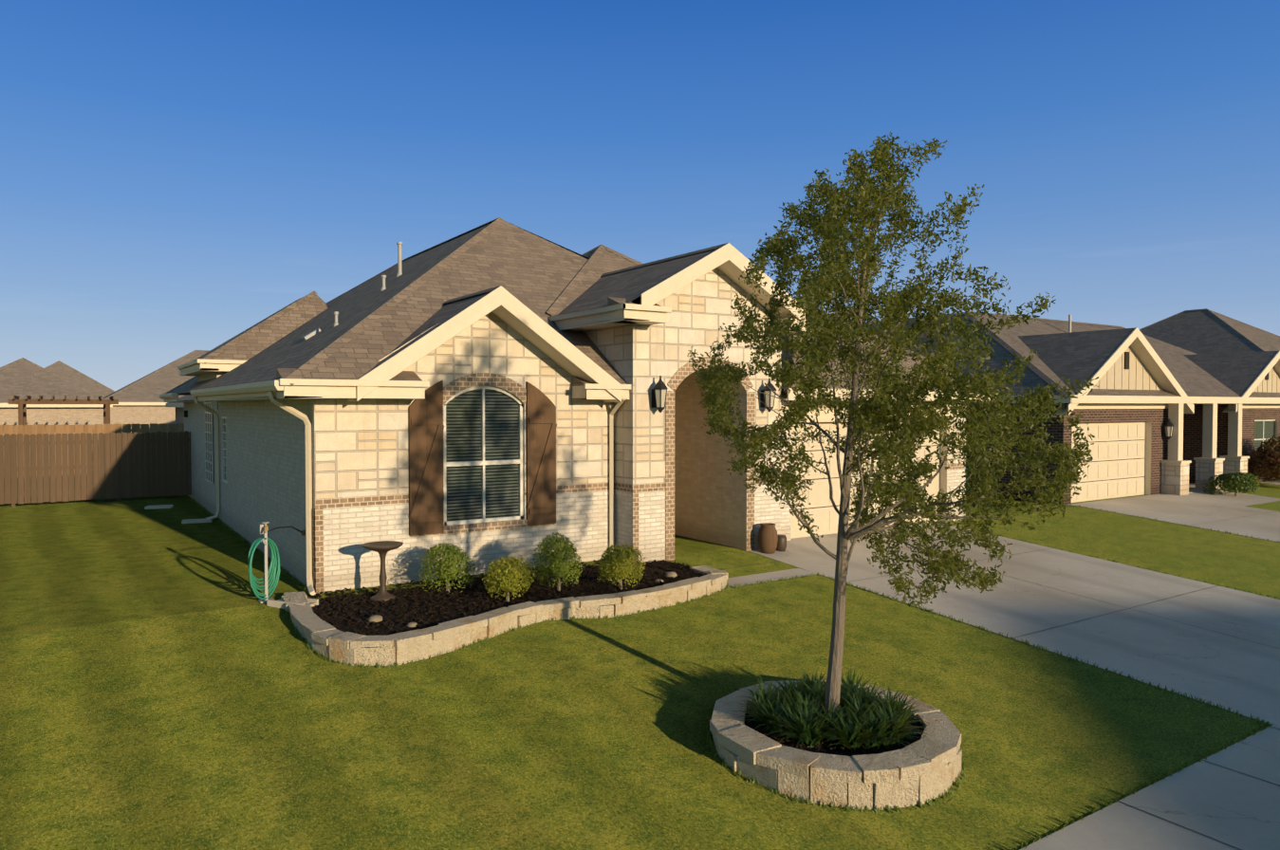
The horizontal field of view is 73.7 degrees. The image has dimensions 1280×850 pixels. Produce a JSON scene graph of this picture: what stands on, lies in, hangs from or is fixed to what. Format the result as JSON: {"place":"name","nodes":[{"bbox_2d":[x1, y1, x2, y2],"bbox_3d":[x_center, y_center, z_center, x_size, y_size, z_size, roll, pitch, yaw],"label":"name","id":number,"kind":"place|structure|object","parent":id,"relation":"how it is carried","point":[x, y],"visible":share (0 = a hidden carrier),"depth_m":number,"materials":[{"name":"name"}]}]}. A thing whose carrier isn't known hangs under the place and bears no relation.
{"place":"outdoors","nodes":[
{"label":"outdoors","id":0,"kind":"place"},
{"bbox_2d":[0,445,1279,849],"bbox_3d":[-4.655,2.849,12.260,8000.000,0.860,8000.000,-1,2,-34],"label":"lawn","id":1,"kind":"structure","parent":0,"point":[169,680],"depth_m":8.64,"materials":[{"name":"green plant"}]},
{"bbox_2d":[0,357,112,434],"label":"house","id":2,"kind":"structure","parent":1,"relation":"on","point":[22,378],"depth_m":43.86,"materials":[{"name":"paint"}]},
{"bbox_2d":[8,395,118,427],"bbox_3d":[-24.698,0.306,36.705,3.800,3.100,3.800,-1,2,-34],"label":"pergola","id":3,"kind":"object","parent":1,"relation":"on","point":[22,411],"visible":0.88,"depth_m":35.57,"materials":[{"name":"brown wood"}]},
{"bbox_2d":[44,360,114,397],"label":"neighboring roof","id":4,"kind":"structure","parent":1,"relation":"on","point":[72,375],"depth_m":76.41,"materials":[{"name":"paint"}]},
{"bbox_2d":[0,423,184,476],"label":"fence","id":5,"kind":"object","parent":1,"relation":"on","point":[48,430],"visible":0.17,"depth_m":31.71,"materials":[{"name":"brown wood"}]},
{"bbox_2d":[0,430,191,507],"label":"fence","id":6,"kind":"object","parent":1,"relation":"on","point":[142,458],"visible":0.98,"depth_m":23.53,"materials":[{"name":"brown wood"}]},
{"bbox_2d":[103,350,209,445],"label":"house","id":7,"kind":"structure","parent":1,"relation":"on","point":[140,400],"depth_m":58.37,"materials":[{"name":"paint"}]},
{"bbox_2d":[144,504,173,509],"bbox_3d":[-12.639,2.170,22.428,0.620,0.100,0.300,0,1,-19],"label":"splash block","id":8,"kind":"object","parent":1,"relation":"on","point":[159,507],"depth_m":22.34,"materials":[{"name":"concrete"}]},
{"bbox_2d":[166,395,193,432],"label":"house","id":9,"kind":"structure","parent":1,"relation":"on","point":[179,410],"depth_m":45.85,"materials":[{"name":"paint"}]},
{"bbox_2d":[181,518,212,523],"bbox_3d":[-10.227,2.233,19.710,0.620,0.100,0.300,-1,1,-24],"label":"splash block","id":10,"kind":"object","parent":1,"relation":"on","point":[192,521],"depth_m":19.62,"materials":[{"name":"concrete"}]},
{"bbox_2d":[258,521,274,603],"bbox_3d":[-5.150,1.908,11.753,0.180,1.145,0.284,-1,2,-34],"label":"garden hose stand","id":11,"kind":"object","parent":1,"relation":"on","point":[263,528],"visible":0.88,"depth_m":11.74,"materials":[{"name":"grey plastic"}]},
{"bbox_2d":[247,525,304,599],"bbox_3d":[-5.109,1.917,12.098,0.146,0.947,1.338,0,1,12],"label":"garden hose","id":12,"kind":"object","parent":11,"relation":"hanging from","point":[273,565],"visible":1,"depth_m":11.86,"materials":[{"name":"green rubber"}]},
{"bbox_2d":[266,595,318,609],"bbox_3d":[-4.700,2.415,11.559,0.620,0.100,0.300,1,1,21],"label":"splash block","id":13,"kind":"object","parent":1,"relation":"on","point":[279,603],"depth_m":11.49,"materials":[{"name":"concrete"}]},
{"bbox_2d":[282,565,728,666],"bbox_3d":[-1.563,2.531,12.299,6.400,0.386,3.249,-1,2,-34],"label":"flower bed border","id":14,"kind":"object","parent":1,"relation":"on","point":[324,638],"visible":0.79,"depth_m":10.71,"materials":[{"name":"stone"}]},
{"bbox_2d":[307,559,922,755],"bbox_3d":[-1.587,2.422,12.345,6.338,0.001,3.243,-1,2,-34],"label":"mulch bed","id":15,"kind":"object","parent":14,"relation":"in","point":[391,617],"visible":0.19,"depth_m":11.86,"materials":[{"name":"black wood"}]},
{"bbox_2d":[361,540,403,602],"bbox_3d":[-3.585,2.045,11.897,0.550,0.775,0.550,-1,2,-34],"label":"bird bath","id":16,"kind":"object","parent":15,"relation":"on","point":[382,548],"visible":0.96,"depth_m":11.86,"materials":[{"name":"brown stone"}]},
{"bbox_2d":[417,542,476,594],"bbox_3d":[-2.777,2.070,12.308,0.806,0.736,0.892,0,1,4],"label":"shrub","id":17,"kind":"object","parent":15,"relation":"on","point":[447,566],"visible":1,"depth_m":12.20,"materials":[{"name":"green plant"}]},
{"bbox_2d":[482,556,537,601],"bbox_3d":[-1.790,2.132,11.812,0.764,0.635,0.741,-1,2,-34],"label":"shrub","id":18,"kind":"object","parent":15,"relation":"on","point":[508,579],"visible":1,"depth_m":11.66,"materials":[{"name":"green plant"}]},
{"bbox_2d":[367,571,677,627],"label":"rocks","id":19,"kind":"object","parent":15,"relation":"on","point":[379,618],"visible":0.73,"depth_m":10.65,"materials":[{"name":"beige stone"}]},
{"bbox_2d":[530,532,582,592],"bbox_3d":[-1.212,2.004,12.376,0.736,0.866,0.682,-1,2,-34],"label":"shrub","id":20,"kind":"object","parent":15,"relation":"on","point":[559,562],"visible":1,"depth_m":12.25,"materials":[{"name":"green plant"}]},
{"bbox_2d":[596,543,645,589],"bbox_3d":[-0.273,2.092,12.621,0.735,0.678,0.886,-1,2,-34],"label":"shrub","id":21,"kind":"object","parent":15,"relation":"on","point":[620,565],"visible":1,"depth_m":12.43,"materials":[{"name":"green plant"}]},
{"bbox_2d":[184,267,966,593],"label":"house walls","id":22,"kind":"structure","parent":1,"relation":"on","point":[361,469],"depth_m":14.65,"materials":[{"name":"beige stone"}]},
{"bbox_2d":[183,410,187,417],"bbox_3d":[-13.567,-0.336,25.478,0.100,0.200,0.200,-1,2,-34],"label":"flood light","id":23,"kind":"object","parent":22,"relation":"attached to","point":[185,414],"visible":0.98,"depth_m":25.40,"materials":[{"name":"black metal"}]},
{"bbox_2d":[204,401,214,483],"bbox_3d":[-10.774,0.185,21.342,0.050,2.480,1.240,-1,2,-34],"label":"tall window","id":24,"kind":"structure","parent":22,"relation":"attached to","point":[209,452],"depth_m":21.17,"materials":[{"name":"white glass"}]},
{"bbox_2d":[221,416,227,483],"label":"side windows","id":25,"kind":"structure","parent":22,"relation":"attached to","point":[224,454],"depth_m":19.68,"materials":[{"name":"white glass"}]},
{"bbox_2d":[159,380,625,595],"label":"gutter downspouts","id":26,"kind":"object","parent":22,"relation":"attached to","point":[269,387],"visible":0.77,"depth_m":13.30,"materials":[{"name":"beige metal"}]},
{"bbox_2d":[408,380,556,536],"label":"window shutters","id":27,"kind":"object","parent":22,"relation":"attached to","point":[425,423],"depth_m":13.19,"materials":[{"name":"brown wood"}]},
{"bbox_2d":[444,385,523,525],"bbox_3d":[-2.516,0.465,13.720,1.380,2.200,0.070,-1,2,-34],"label":"window frame","id":28,"kind":"object","parent":22,"relation":"attached to","point":[483,463],"visible":0.92,"depth_m":13.71,"materials":[{"name":"plastic"}]},
{"bbox_2d":[445,389,519,521],"bbox_3d":[-2.530,0.465,13.741,1.380,2.200,0.001,-1,2,-34],"label":"front window glass","id":29,"kind":"object","parent":28,"relation":"attached to","point":[464,443],"visible":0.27,"depth_m":13.72,"materials":[{"name":"black glass"}]},
{"bbox_2d":[312,356,755,593],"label":"brick trim","id":30,"kind":"structure","parent":22,"relation":"attached to","point":[451,389],"depth_m":14.56,"materials":[{"name":"brown brick"}]},
{"bbox_2d":[165,217,999,395],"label":"house roof","id":31,"kind":"structure","parent":22,"relation":"on","point":[440,284],"depth_m":16.61,"materials":[{"name":"brown"}]},
{"bbox_2d":[300,241,402,340],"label":"roof vent pipes","id":32,"kind":"object","parent":31,"relation":"on","point":[336,313],"visible":0.85,"depth_m":17.86,"materials":[{"name":"grey plastic"}]},
{"bbox_2d":[163,242,998,402],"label":"roof fascia trim","id":33,"kind":"structure","parent":31,"relation":"attached to","point":[730,261],"depth_m":13.96,"materials":[{"name":"beige wood"}]},
{"bbox_2d":[651,375,667,412],"bbox_3d":[0.334,-0.531,14.613,0.270,0.650,0.287,-1,2,-34],"label":"lantern","id":34,"kind":"object","parent":22,"relation":"attached to","point":[658,394],"visible":1,"depth_m":14.53,"materials":[{"name":"black metal"}]},
{"bbox_2d":[760,378,776,411],"bbox_3d":[2.407,-0.562,15.993,0.270,0.650,0.287,-1,2,-34],"label":"lantern","id":35,"kind":"object","parent":22,"relation":"attached to","point":[768,400],"visible":0.94,"depth_m":15.91,"materials":[{"name":"black metal"}]},
{"bbox_2d":[790,422,939,538],"bbox_3d":[4.922,1.100,18.497,4.900,2.354,0.052,-1,2,-34],"label":"garage door","id":36,"kind":"structure","parent":22,"relation":"attached to","point":[825,521],"depth_m":17.80,"materials":[{"name":"paint"}]},
{"bbox_2d":[789,408,951,422],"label":"garage header trim","id":37,"kind":"structure","parent":22,"relation":"attached to","point":[823,417],"depth_m":17.41,"materials":[{"name":"paint"}]},
{"bbox_2d":[723,560,816,587],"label":"walkway path","id":38,"kind":"structure","parent":1,"relation":"on","point":[769,576],"depth_m":14.16,"materials":[{"name":"concrete"}]},
{"bbox_2d":[709,679,962,811],"bbox_3d":[1.825,2.984,8.101,2.323,0.439,2.311,-1,2,-34],"label":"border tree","id":39,"kind":"object","parent":1,"relation":"on","point":[923,769],"visible":0.6,"depth_m":7.21,"materials":[{"name":"stone"}]},
{"bbox_2d":[744,705,924,756],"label":"mulch","id":40,"kind":"object","parent":39,"relation":"in","point":[824,745],"visible":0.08,"depth_m":7.66,"materials":[{"name":"black wood"}]},
{"bbox_2d":[732,667,934,751],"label":"liriope plants","id":41,"kind":"object","parent":40,"relation":"on","point":[797,713],"visible":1,"depth_m":7.89,"materials":[{"name":"green plant"}]},
{"bbox_2d":[862,311,1279,504],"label":"neighbour house","id":42,"kind":"structure","parent":1,"relation":"on","point":[1147,380],"depth_m":25.81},
{"bbox_2d":[1071,421,1145,502],"bbox_3d":[13.471,1.034,24.648,4.350,2.224,0.052,-1,2,-34],"label":"garage door","id":43,"kind":"structure","parent":42,"relation":"in","point":[1115,451],"depth_m":24.79,"materials":[{"name":"beige metal"}]},
{"bbox_2d":[1161,418,1173,439],"bbox_3d":[16.050,0.119,25.941,0.270,0.650,0.287,-1,2,-34],"label":"wall lantern","id":44,"kind":"object","parent":42,"relation":"attached to","point":[1167,430],"visible":1,"depth_m":25.88,"materials":[{"name":"black metal"}]},
{"bbox_2d":[1160,403,1249,495],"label":"porch columns","id":45,"kind":"structure","parent":42,"relation":"attached to","point":[1175,473],"depth_m":27.03,"materials":[{"name":"beige stone"}]},
{"bbox_2d":[1139,308,1279,353],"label":"roof","id":46,"kind":"structure","parent":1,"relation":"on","point":[1203,331],"depth_m":42.11,"materials":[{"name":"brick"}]},
{"bbox_2d":[1247,435,1279,482],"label":"neighbour shrub","id":47,"kind":"object","parent":1,"relation":"on","point":[1269,455],"visible":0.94,"depth_m":28.17,"materials":[{"name":"red plant"}]},
{"bbox_2d":[0,0,1279,391],"label":"sky","id":48,"kind":"structure","parent":0,"point":[176,176],"materials":[{"name":"blue"}]},
{"bbox_2d":[686,131,1098,716],"bbox_3d":[2.435,0.039,8.296,3.664,5.734,3.703,-1,2,-34],"label":"oak tree","id":49,"kind":"object","parent":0,"point":[881,407],"depth_m":7.68,"materials":[{"name":"green plant"}]},
{"bbox_2d":[965,463,968,493],"bbox_3d":[9.557,1.560,25.666,0.250,1.100,0.600,-1,2,-34],"label":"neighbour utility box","id":50,"kind":"object","parent":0,"point":[967,477],"visible":0.06,"depth_m":25.44,"materials":[{"name":"metal"}]},
{"bbox_2d":[748,522,1279,724],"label":"driveway pavement","id":51,"kind":"structure","parent":0,"point":[1213,643],"depth_m":12.91,"materials":[{"name":"concrete"}]},
{"bbox_2d":[1019,721,1279,849],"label":"sidewalk","id":52,"kind":"structure","parent":0,"point":[1228,798],"depth_m":7.08,"materials":[{"name":"concrete"}]},
{"bbox_2d":[1069,480,1279,541],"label":"driveway","id":53,"kind":"structure","parent":0,"point":[1222,511],"depth_m":22.87,"materials":[{"name":"concrete"}]},
{"bbox_2d":[1201,471,1260,496],"bbox_3d":[18.084,1.806,26.120,1.316,0.767,1.502,-1,2,-34],"label":"neighbour shrub","id":54,"kind":"object","parent":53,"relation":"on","point":[1236,482],"visible":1,"depth_m":25.77,"materials":[{"name":"green plant"}]}
]}

